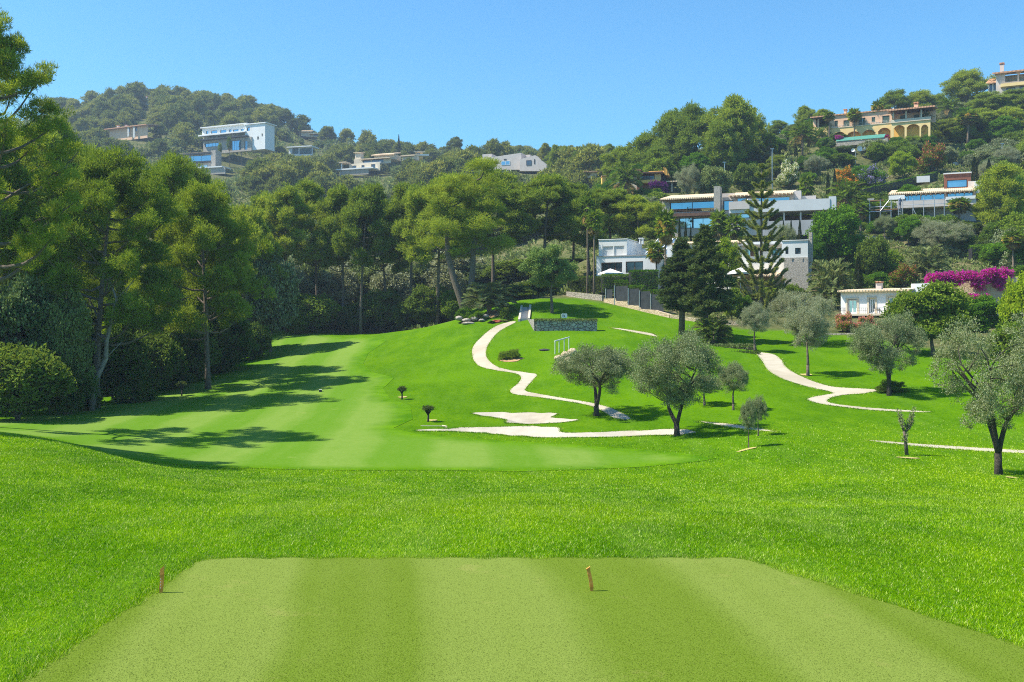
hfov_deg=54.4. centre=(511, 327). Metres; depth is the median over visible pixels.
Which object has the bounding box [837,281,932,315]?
white cottage
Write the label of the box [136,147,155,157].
scrub bush
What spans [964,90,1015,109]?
hillside pine
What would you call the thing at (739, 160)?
hillside shrub
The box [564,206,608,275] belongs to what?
pine tree
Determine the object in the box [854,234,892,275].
garden bush
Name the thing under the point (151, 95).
hillside pine
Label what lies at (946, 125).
hillside pine
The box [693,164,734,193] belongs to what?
garden bush
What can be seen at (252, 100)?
pine
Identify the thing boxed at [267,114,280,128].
hillside pine
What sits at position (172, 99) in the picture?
hillside pine
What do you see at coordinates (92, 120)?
hillside pine
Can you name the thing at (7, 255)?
pine tree
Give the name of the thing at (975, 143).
hillside shrub
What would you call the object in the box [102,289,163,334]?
thicket
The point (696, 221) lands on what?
window
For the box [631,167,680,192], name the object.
orange house
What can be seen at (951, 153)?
hillside shrub
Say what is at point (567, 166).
hillside pine
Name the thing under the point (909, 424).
pollard tree
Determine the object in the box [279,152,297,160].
hillside pine
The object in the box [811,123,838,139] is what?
hillside shrub
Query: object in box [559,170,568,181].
hillside pine
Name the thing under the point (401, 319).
garden bush
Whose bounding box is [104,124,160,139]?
beige villa
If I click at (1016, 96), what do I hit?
hillside pine
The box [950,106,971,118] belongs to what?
hillside shrub
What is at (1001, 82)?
hilltop villa
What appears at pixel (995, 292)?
retaining wall
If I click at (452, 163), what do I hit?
hillside pine
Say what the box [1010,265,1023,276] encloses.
hillside shrub
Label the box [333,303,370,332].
garden bush
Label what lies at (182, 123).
hillside pine
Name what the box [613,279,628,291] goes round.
garden hedge
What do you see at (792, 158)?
hillside shrub
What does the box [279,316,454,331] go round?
long hedge
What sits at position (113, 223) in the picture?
pine tree
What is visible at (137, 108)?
hillside pine
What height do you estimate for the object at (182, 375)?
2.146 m
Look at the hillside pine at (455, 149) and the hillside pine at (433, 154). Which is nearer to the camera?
the hillside pine at (455, 149)
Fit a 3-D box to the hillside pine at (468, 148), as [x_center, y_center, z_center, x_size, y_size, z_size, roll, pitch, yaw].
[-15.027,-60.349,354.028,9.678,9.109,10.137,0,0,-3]
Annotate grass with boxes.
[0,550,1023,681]
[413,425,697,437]
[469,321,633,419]
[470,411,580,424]
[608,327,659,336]
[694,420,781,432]
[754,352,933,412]
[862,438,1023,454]
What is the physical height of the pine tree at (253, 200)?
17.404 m
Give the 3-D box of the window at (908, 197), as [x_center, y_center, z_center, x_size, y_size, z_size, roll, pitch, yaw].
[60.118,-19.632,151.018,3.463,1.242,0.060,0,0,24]
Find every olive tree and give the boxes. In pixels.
[549,340,638,415]
[625,326,727,435]
[672,162,703,194]
[692,374,725,405]
[716,359,749,409]
[735,301,770,350]
[767,288,838,344]
[773,223,797,240]
[783,301,836,375]
[845,309,929,395]
[873,214,896,239]
[910,218,977,246]
[925,310,1023,474]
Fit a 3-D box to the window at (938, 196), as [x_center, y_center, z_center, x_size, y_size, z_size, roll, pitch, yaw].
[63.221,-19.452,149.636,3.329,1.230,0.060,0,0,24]
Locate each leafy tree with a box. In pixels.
[516,243,578,312]
[714,236,741,287]
[722,287,742,320]
[803,202,866,262]
[812,235,827,275]
[879,279,974,354]
[888,150,918,179]
[894,216,920,246]
[961,293,1003,336]
[995,270,1023,323]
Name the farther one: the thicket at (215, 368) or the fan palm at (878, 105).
the fan palm at (878, 105)
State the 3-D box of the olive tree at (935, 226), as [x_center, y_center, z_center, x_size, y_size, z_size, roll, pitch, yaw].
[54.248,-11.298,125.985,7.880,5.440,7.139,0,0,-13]
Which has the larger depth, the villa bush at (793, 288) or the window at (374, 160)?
the window at (374, 160)
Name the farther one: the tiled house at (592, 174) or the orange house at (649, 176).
the tiled house at (592, 174)
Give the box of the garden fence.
[605,285,663,310]
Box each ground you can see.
[0,108,1023,681]
[20,557,1023,681]
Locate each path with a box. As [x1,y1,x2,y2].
[472,321,630,418]
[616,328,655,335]
[701,421,770,430]
[757,352,925,411]
[871,440,1023,453]
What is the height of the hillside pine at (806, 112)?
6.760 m
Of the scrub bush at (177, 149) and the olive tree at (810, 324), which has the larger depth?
the scrub bush at (177, 149)
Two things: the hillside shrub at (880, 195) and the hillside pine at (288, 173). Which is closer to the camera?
the hillside shrub at (880, 195)
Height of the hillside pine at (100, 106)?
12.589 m
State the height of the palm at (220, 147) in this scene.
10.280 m
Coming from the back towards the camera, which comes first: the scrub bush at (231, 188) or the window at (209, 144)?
the window at (209, 144)
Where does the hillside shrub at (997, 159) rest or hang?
on the ground at (444, 376)
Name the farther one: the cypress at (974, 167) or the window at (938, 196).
the cypress at (974, 167)
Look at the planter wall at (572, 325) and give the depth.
91.28 m
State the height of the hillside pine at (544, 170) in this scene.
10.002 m
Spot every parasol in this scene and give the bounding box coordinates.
[598,269,622,274]
[727,267,749,294]
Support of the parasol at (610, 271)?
on the ground at (444, 376)
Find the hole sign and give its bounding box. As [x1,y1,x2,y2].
[560,313,566,318]
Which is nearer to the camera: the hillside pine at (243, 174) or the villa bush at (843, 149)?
the villa bush at (843, 149)
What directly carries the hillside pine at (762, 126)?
on the ground at (444, 376)
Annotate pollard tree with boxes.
[175,381,186,395]
[397,385,406,399]
[422,405,434,421]
[895,407,915,454]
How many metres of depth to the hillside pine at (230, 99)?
522.03 m
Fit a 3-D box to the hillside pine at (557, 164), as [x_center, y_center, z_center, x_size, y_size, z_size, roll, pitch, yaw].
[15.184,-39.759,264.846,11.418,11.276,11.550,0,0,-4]
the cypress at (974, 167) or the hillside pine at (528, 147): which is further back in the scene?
the hillside pine at (528, 147)
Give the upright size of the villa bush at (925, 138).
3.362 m
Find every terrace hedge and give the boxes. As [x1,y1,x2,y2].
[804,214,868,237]
[967,243,987,260]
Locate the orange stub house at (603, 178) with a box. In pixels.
[601,175,618,183]
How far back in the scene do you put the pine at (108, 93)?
533.58 m
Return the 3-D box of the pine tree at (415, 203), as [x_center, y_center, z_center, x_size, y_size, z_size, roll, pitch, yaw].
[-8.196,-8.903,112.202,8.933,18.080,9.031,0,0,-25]
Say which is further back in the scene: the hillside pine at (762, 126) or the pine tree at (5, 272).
the hillside pine at (762, 126)
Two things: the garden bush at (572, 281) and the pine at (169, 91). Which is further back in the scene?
the pine at (169, 91)
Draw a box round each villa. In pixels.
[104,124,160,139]
[179,150,230,174]
[198,122,276,152]
[296,131,322,138]
[336,152,419,175]
[482,153,547,172]
[596,232,812,303]
[660,186,836,236]
[810,102,937,141]
[867,172,981,220]
[986,62,1023,94]
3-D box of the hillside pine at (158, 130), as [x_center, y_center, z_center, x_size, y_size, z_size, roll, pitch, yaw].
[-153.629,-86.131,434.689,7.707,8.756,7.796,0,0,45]
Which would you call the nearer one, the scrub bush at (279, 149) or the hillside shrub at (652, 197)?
the hillside shrub at (652, 197)
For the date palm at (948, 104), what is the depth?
217.15 m
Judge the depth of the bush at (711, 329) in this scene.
83.39 m
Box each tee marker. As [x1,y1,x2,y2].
[159,566,163,592]
[586,566,593,590]
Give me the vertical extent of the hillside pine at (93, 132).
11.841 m
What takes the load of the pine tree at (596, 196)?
on the ground at (444, 376)
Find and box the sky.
[0,0,1023,149]
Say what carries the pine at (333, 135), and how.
on the ground at (444, 376)
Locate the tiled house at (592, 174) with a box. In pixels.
[584,171,602,179]
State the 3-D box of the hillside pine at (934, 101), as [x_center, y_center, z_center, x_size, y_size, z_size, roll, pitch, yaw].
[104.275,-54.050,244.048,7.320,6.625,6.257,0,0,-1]
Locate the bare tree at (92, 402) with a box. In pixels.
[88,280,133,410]
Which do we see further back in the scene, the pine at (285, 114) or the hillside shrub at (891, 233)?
the pine at (285, 114)
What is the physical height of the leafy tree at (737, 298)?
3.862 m
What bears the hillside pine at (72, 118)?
on the ground at (444, 376)
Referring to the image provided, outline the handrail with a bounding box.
[554,337,569,352]
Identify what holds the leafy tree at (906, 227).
on the ground at (444, 376)
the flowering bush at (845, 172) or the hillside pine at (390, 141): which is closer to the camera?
the flowering bush at (845, 172)
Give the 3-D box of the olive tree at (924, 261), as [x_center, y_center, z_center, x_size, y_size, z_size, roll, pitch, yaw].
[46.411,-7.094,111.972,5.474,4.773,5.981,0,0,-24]
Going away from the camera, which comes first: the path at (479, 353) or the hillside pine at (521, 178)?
the path at (479, 353)
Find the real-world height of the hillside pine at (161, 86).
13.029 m
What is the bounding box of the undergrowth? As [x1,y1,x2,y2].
[7,97,1023,330]
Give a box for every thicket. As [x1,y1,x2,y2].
[0,272,59,414]
[0,280,12,295]
[0,341,78,420]
[2,260,121,301]
[31,287,96,384]
[45,357,102,413]
[66,294,114,338]
[74,390,104,410]
[84,329,156,401]
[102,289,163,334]
[106,378,158,402]
[110,270,186,303]
[129,329,189,391]
[153,304,201,337]
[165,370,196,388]
[169,332,222,381]
[178,293,192,306]
[199,310,260,371]
[210,360,237,372]
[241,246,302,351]
[246,321,272,359]
[280,259,330,270]
[293,267,314,295]
[297,263,331,294]
[314,267,360,305]
[329,255,381,270]
[350,264,379,302]
[367,268,415,301]
[377,259,432,283]
[399,263,435,291]
[420,265,468,293]
[429,250,486,276]
[456,263,498,284]
[480,258,533,283]
[490,227,541,239]
[555,258,586,262]
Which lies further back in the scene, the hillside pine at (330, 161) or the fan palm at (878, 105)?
the hillside pine at (330, 161)
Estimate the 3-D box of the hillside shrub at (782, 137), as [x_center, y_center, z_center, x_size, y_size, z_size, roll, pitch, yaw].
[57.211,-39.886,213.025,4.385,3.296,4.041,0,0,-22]
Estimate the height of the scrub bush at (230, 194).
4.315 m
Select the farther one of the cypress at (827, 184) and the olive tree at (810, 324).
the cypress at (827, 184)
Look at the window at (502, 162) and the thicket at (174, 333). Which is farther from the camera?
the window at (502, 162)
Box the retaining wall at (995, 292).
[947,277,1023,315]
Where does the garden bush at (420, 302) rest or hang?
on the ground at (444, 376)
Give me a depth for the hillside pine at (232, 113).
476.00 m
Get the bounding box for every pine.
[54,97,68,111]
[63,97,83,112]
[65,110,80,123]
[72,117,91,130]
[73,106,91,118]
[73,129,89,142]
[78,89,100,104]
[84,102,94,108]
[84,126,105,138]
[84,135,104,150]
[86,116,99,127]
[90,95,108,103]
[90,100,114,119]
[98,110,118,123]
[99,86,117,98]
[99,118,115,130]
[99,137,129,156]
[108,93,122,111]
[113,85,126,94]
[113,98,135,115]
[114,109,133,123]
[114,115,132,126]
[114,139,132,158]
[115,94,141,111]
[121,107,140,121]
[122,80,149,109]
[133,104,142,115]
[145,88,155,97]
[146,92,154,109]
[146,105,162,115]
[146,112,165,126]
[149,138,172,157]
[150,83,171,93]
[151,121,168,138]
[153,95,167,108]
[155,89,169,96]
[155,95,178,105]
[156,102,182,116]
[158,105,186,130]
[162,88,174,94]
[165,95,184,100]
[169,121,197,137]
[169,125,194,149]
[171,85,187,95]
[171,114,191,125]
[172,104,194,123]
[175,100,193,112]
[178,89,192,100]
[184,110,203,128]
[185,90,206,101]
[189,97,207,116]
[201,90,210,104]
[204,110,220,123]
[205,92,221,111]
[213,101,237,122]
[217,114,244,133]
[220,93,234,103]
[220,98,237,109]
[225,110,239,116]
[233,96,252,112]
[234,167,248,186]
[235,109,250,116]
[235,156,271,191]
[237,94,259,108]
[240,115,254,122]
[245,175,265,195]
[246,160,287,189]
[251,109,270,121]
[254,103,275,112]
[260,107,274,120]
[260,152,280,162]
[263,176,285,193]
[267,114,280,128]
[268,164,308,186]
[271,157,295,167]
[275,108,294,128]
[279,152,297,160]
[289,114,314,133]
[291,156,317,181]
[300,155,313,161]
[306,170,322,180]
[309,174,332,197]
[310,156,324,162]
[310,160,333,176]
[317,125,337,141]
[319,171,333,192]
[322,153,340,172]
[324,145,341,153]
[326,174,360,191]
[329,143,356,168]
[337,128,355,143]
[354,143,364,156]
[356,129,376,145]
[362,140,388,156]
[364,150,384,164]
[377,140,390,164]
[385,139,395,149]
[389,170,411,197]
[390,141,404,156]
[399,157,413,170]
[401,142,414,162]
[401,160,426,182]
[406,163,431,184]
[412,159,448,185]
[413,141,428,152]
[423,148,438,163]
[429,143,442,158]
[437,156,468,177]
[442,136,462,151]
[442,150,455,157]
[445,149,479,174]
[447,147,459,153]
[447,156,473,182]
[465,143,475,151]
[469,146,488,158]
[484,138,500,155]
[497,140,514,155]
[506,170,524,183]
[515,145,527,153]
[524,145,535,150]
[531,168,554,203]
[537,142,551,159]
[541,155,548,165]
[547,144,561,168]
[550,157,570,173]
[556,146,579,172]
[556,160,574,173]
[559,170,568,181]
[564,164,590,184]
[565,143,609,188]
[568,151,577,159]
[580,141,607,162]
[599,145,636,179]
[604,143,614,151]
[625,128,664,163]
[640,145,679,180]
[648,107,699,164]
[669,101,725,160]
[690,118,747,169]
[701,92,761,168]
[735,163,791,309]
[752,114,771,142]
[767,120,789,134]
[791,104,815,124]
[813,108,829,115]
[877,88,913,117]
[908,89,938,110]
[929,93,950,109]
[931,118,960,139]
[938,67,995,103]
[954,107,995,133]
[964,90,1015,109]
[979,106,1023,131]
[1000,87,1023,109]
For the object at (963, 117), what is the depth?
199.25 m
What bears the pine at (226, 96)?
on the ground at (444, 376)
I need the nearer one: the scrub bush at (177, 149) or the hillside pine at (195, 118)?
the scrub bush at (177, 149)
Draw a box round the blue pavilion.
[287,145,318,155]
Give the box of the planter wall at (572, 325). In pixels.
[528,319,596,330]
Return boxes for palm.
[218,143,221,151]
[226,136,231,166]
[459,279,517,314]
[578,195,596,293]
[584,209,602,293]
[607,159,643,194]
[645,240,666,268]
[654,207,677,289]
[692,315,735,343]
[709,208,727,239]
[723,212,748,239]
[761,133,778,156]
[786,120,817,155]
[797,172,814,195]
[804,256,858,309]
[822,111,834,136]
[824,178,872,209]
[846,107,862,136]
[850,201,872,236]
[870,99,885,112]
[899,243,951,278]
[916,111,938,134]
[936,96,962,118]
[945,196,971,223]
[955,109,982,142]
[999,229,1023,268]
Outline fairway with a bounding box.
[0,331,713,470]
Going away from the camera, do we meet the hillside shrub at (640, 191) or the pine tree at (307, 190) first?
the pine tree at (307, 190)
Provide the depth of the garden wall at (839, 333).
89.02 m
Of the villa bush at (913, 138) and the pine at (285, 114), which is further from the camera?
the pine at (285, 114)
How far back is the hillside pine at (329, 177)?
293.77 m
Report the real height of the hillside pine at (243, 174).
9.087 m
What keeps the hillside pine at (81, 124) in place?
on the ground at (444, 376)
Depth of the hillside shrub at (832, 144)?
197.73 m
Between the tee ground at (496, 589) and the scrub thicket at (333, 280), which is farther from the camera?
the scrub thicket at (333, 280)
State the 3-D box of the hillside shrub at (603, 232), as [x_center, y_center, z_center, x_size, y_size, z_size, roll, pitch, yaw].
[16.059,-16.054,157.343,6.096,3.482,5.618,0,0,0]
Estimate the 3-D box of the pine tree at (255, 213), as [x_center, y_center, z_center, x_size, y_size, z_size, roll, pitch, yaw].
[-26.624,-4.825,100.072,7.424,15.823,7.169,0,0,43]
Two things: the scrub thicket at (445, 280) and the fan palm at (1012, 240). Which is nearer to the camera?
the fan palm at (1012, 240)
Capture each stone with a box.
[462,318,470,321]
[470,316,477,320]
[485,310,499,316]
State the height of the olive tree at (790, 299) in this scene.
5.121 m
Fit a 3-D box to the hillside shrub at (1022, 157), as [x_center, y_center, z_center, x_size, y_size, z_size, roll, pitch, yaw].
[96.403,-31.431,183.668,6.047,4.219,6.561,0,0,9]
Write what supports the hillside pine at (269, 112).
on the ground at (444, 376)
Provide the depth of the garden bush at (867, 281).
107.27 m
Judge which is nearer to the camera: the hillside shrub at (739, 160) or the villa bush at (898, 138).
the hillside shrub at (739, 160)
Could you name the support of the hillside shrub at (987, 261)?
on the ground at (444, 376)
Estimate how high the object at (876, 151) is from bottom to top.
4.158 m
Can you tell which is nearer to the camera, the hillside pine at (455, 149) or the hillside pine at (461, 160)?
the hillside pine at (461, 160)
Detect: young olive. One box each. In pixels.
[738,397,757,447]
[752,393,768,435]
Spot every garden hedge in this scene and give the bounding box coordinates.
[567,275,601,292]
[600,273,628,292]
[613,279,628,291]
[628,269,659,289]
[628,284,644,291]
[642,289,659,294]
[712,342,756,349]
[731,350,760,353]
[861,171,938,194]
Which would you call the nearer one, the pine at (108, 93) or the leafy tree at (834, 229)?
the leafy tree at (834, 229)
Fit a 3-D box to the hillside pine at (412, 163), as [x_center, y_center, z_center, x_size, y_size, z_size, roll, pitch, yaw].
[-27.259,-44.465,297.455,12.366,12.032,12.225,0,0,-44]
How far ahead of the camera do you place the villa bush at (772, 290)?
108.36 m
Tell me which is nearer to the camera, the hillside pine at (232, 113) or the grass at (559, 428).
the grass at (559, 428)
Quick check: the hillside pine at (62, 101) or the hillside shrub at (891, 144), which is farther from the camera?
the hillside pine at (62, 101)
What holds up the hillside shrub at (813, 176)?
on the ground at (444, 376)
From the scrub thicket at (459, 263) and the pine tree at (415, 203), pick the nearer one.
the pine tree at (415, 203)
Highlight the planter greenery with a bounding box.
[534,318,597,320]
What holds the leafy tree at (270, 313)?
on the ground at (444, 376)
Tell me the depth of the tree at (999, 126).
199.00 m
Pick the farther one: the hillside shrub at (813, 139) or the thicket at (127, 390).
the hillside shrub at (813, 139)
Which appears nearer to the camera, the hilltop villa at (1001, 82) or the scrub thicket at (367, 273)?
the scrub thicket at (367, 273)
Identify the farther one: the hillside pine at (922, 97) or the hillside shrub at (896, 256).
the hillside pine at (922, 97)
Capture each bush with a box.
[103,128,108,137]
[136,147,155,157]
[167,137,185,150]
[168,146,185,156]
[193,134,202,147]
[204,120,218,126]
[221,185,236,192]
[222,189,232,199]
[273,146,286,153]
[274,127,283,134]
[275,129,290,140]
[284,308,308,333]
[294,292,342,331]
[298,138,303,143]
[312,140,326,148]
[321,142,337,151]
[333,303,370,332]
[355,287,401,331]
[369,165,383,173]
[379,188,390,200]
[381,164,388,172]
[387,165,402,176]
[390,302,420,329]
[400,283,450,324]
[437,290,474,320]
[454,307,469,321]
[467,310,485,320]
[497,350,509,359]
[498,307,510,318]
[499,284,537,299]
[507,348,520,358]
[518,281,563,293]
[523,148,540,156]
[561,275,592,283]
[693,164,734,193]
[731,162,762,191]
[737,295,755,319]
[756,287,780,303]
[773,283,805,295]
[776,159,799,187]
[810,151,830,159]
[815,137,834,146]
[828,152,855,164]
[834,145,855,152]
[834,311,857,331]
[835,164,860,187]
[848,268,874,288]
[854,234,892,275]
[856,314,881,330]
[858,163,887,186]
[867,271,894,286]
[888,261,919,286]
[889,136,902,142]
[904,135,922,142]
[913,140,947,172]
[918,134,937,144]
[981,318,1023,368]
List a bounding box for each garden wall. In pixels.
[566,292,603,300]
[604,298,741,325]
[826,333,861,334]
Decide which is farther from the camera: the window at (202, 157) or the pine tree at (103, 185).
the window at (202, 157)
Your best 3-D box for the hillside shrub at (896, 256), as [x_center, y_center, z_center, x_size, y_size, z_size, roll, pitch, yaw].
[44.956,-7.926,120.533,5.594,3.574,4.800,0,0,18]
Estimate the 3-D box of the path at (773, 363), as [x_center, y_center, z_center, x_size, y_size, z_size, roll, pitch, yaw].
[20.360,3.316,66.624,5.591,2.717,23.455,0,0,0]
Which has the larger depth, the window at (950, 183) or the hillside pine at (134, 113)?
the hillside pine at (134, 113)
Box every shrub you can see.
[592,177,607,188]
[600,216,616,233]
[631,188,651,196]
[646,190,669,199]
[648,196,661,203]
[727,157,742,168]
[728,167,734,173]
[751,151,774,163]
[771,144,778,154]
[776,133,787,141]
[780,130,791,142]
[782,124,796,131]
[788,139,800,148]
[788,156,805,170]
[792,156,815,170]
[800,171,817,180]
[806,136,818,143]
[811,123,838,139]
[816,145,838,155]
[817,139,836,147]
[821,159,832,168]
[829,256,847,263]
[837,154,856,165]
[844,251,856,269]
[844,254,865,273]
[850,193,877,204]
[851,164,886,184]
[856,138,886,153]
[857,199,879,219]
[858,222,867,229]
[864,220,886,233]
[871,191,898,199]
[871,201,887,218]
[874,379,909,392]
[875,195,910,217]
[882,263,898,276]
[883,144,902,157]
[884,142,906,146]
[885,227,900,238]
[886,248,906,262]
[889,213,923,227]
[890,139,911,145]
[907,208,926,215]
[910,140,922,149]
[913,219,939,242]
[917,216,930,221]
[920,142,935,149]
[926,241,961,256]
[928,213,960,232]
[933,229,981,252]
[944,145,959,161]
[947,124,978,142]
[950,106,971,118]
[952,101,970,115]
[954,218,973,229]
[957,150,973,158]
[958,154,976,165]
[965,138,986,149]
[969,144,991,152]
[971,132,990,141]
[971,148,994,164]
[971,222,984,233]
[977,240,993,247]
[978,155,1009,167]
[978,242,1008,263]
[979,146,1003,152]
[979,249,1000,265]
[987,137,1001,145]
[989,226,1023,243]
[993,138,1019,146]
[997,159,1023,173]
[999,130,1023,145]
[999,250,1023,269]
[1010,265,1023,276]
[1017,151,1023,163]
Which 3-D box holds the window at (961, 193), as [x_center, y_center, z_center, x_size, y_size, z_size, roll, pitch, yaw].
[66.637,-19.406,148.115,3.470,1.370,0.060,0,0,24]
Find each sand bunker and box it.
[418,426,695,437]
[475,412,577,423]
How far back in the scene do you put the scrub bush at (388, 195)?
290.50 m
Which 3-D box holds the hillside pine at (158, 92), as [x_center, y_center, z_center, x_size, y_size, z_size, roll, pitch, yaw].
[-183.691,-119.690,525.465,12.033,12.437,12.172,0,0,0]
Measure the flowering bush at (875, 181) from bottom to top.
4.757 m
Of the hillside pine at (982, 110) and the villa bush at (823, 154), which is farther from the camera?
the hillside pine at (982, 110)
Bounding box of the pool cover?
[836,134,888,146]
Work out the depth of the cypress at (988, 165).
165.88 m
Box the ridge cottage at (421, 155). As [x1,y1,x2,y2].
[414,151,428,160]
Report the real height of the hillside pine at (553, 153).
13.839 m
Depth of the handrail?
80.97 m
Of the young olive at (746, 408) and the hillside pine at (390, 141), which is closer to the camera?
the young olive at (746, 408)
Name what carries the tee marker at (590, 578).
on the tee ground at (496, 589)
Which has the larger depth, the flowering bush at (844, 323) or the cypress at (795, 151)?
the cypress at (795, 151)
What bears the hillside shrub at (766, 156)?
on the ground at (444, 376)
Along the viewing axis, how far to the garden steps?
99.54 m
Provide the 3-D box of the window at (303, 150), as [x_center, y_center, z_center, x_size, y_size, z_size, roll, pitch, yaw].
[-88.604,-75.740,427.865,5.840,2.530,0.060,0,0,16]
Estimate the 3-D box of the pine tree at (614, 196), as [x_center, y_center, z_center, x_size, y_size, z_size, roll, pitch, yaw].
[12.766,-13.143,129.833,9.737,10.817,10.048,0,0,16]
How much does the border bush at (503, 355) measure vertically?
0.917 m
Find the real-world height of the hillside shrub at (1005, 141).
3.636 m
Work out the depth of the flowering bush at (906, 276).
109.66 m
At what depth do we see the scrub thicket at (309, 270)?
134.91 m
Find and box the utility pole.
[770,148,773,190]
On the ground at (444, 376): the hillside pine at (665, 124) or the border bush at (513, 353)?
the hillside pine at (665, 124)
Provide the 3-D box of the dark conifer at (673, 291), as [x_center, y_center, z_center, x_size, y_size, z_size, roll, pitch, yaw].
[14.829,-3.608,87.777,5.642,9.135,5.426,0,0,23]
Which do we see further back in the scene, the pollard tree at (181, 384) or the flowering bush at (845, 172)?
the flowering bush at (845, 172)
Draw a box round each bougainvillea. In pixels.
[648,179,668,192]
[924,266,1014,291]
[968,293,990,298]
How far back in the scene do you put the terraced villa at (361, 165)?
393.78 m
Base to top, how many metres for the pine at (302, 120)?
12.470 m
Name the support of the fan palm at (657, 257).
on the ground at (444, 376)
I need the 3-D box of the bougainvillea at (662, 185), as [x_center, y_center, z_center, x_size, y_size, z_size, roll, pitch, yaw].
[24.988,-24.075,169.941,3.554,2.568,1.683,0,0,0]
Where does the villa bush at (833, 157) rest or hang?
on the ground at (444, 376)
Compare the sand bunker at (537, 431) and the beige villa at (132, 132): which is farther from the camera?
the beige villa at (132, 132)
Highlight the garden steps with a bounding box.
[518,305,530,321]
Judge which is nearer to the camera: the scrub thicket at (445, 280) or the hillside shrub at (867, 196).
the scrub thicket at (445, 280)
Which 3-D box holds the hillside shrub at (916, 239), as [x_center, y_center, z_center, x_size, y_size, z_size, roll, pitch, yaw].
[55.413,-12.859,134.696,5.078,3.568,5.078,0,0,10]
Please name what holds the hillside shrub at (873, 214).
on the ground at (444, 376)
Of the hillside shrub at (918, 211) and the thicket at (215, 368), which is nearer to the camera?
the thicket at (215, 368)
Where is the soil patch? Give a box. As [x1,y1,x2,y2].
[500,357,522,361]
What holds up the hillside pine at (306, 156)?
on the ground at (444, 376)
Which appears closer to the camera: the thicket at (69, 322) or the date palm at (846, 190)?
the thicket at (69, 322)
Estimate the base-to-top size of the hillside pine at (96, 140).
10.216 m
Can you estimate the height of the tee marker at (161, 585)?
0.349 m
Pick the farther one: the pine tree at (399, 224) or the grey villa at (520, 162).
the grey villa at (520, 162)
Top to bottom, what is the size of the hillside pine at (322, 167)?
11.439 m
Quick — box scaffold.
[869,196,944,220]
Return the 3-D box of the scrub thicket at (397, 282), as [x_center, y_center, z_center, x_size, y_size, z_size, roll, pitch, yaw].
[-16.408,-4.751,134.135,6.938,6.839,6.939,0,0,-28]
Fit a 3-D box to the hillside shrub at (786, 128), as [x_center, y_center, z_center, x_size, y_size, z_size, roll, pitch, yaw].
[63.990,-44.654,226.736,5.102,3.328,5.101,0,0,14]
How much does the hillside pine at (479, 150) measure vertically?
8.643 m
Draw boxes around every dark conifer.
[655,236,708,334]
[677,223,736,340]
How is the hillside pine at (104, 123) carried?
on the ground at (444, 376)
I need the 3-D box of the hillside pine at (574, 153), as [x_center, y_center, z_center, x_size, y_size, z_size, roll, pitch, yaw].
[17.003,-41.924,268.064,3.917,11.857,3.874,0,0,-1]
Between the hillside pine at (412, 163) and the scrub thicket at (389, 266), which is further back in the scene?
the hillside pine at (412, 163)
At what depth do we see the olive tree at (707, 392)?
57.83 m
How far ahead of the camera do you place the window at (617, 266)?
117.46 m
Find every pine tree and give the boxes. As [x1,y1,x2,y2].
[0,3,85,281]
[0,126,49,249]
[0,130,112,290]
[0,142,187,407]
[0,204,42,288]
[37,112,105,295]
[57,211,113,293]
[98,205,163,280]
[104,150,224,330]
[123,178,277,388]
[170,157,222,270]
[200,203,262,270]
[219,203,288,319]
[243,190,290,262]
[256,181,323,331]
[277,177,334,294]
[311,181,374,331]
[325,181,398,333]
[352,218,409,308]
[373,180,435,329]
[400,170,474,323]
[413,155,517,309]
[458,167,538,282]
[500,172,588,248]
[543,180,605,272]
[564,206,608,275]
[590,186,643,238]
[611,194,666,241]
[968,162,1023,224]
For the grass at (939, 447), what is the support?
on the ground at (444, 376)
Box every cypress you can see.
[397,134,400,165]
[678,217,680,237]
[684,222,686,237]
[794,144,797,156]
[797,219,801,239]
[825,173,829,197]
[832,169,836,195]
[852,256,863,288]
[970,157,979,180]
[986,159,991,172]
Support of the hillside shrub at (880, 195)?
on the ground at (444, 376)
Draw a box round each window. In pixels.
[191,155,210,161]
[205,142,218,146]
[232,140,240,149]
[292,148,297,153]
[300,148,311,153]
[372,159,382,161]
[501,161,509,164]
[602,262,621,271]
[626,261,642,272]
[639,175,653,179]
[670,201,713,209]
[680,218,692,227]
[693,218,712,227]
[723,200,733,210]
[737,198,763,201]
[737,213,749,217]
[764,197,789,200]
[795,248,800,253]
[848,300,856,312]
[870,299,874,312]
[901,194,920,200]
[921,193,944,199]
[947,179,966,187]
[947,192,972,196]
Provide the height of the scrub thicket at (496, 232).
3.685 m
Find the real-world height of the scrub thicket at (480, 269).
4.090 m
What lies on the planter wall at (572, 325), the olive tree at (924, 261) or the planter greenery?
the planter greenery
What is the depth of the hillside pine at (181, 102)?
473.94 m
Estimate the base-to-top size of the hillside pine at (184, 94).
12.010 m

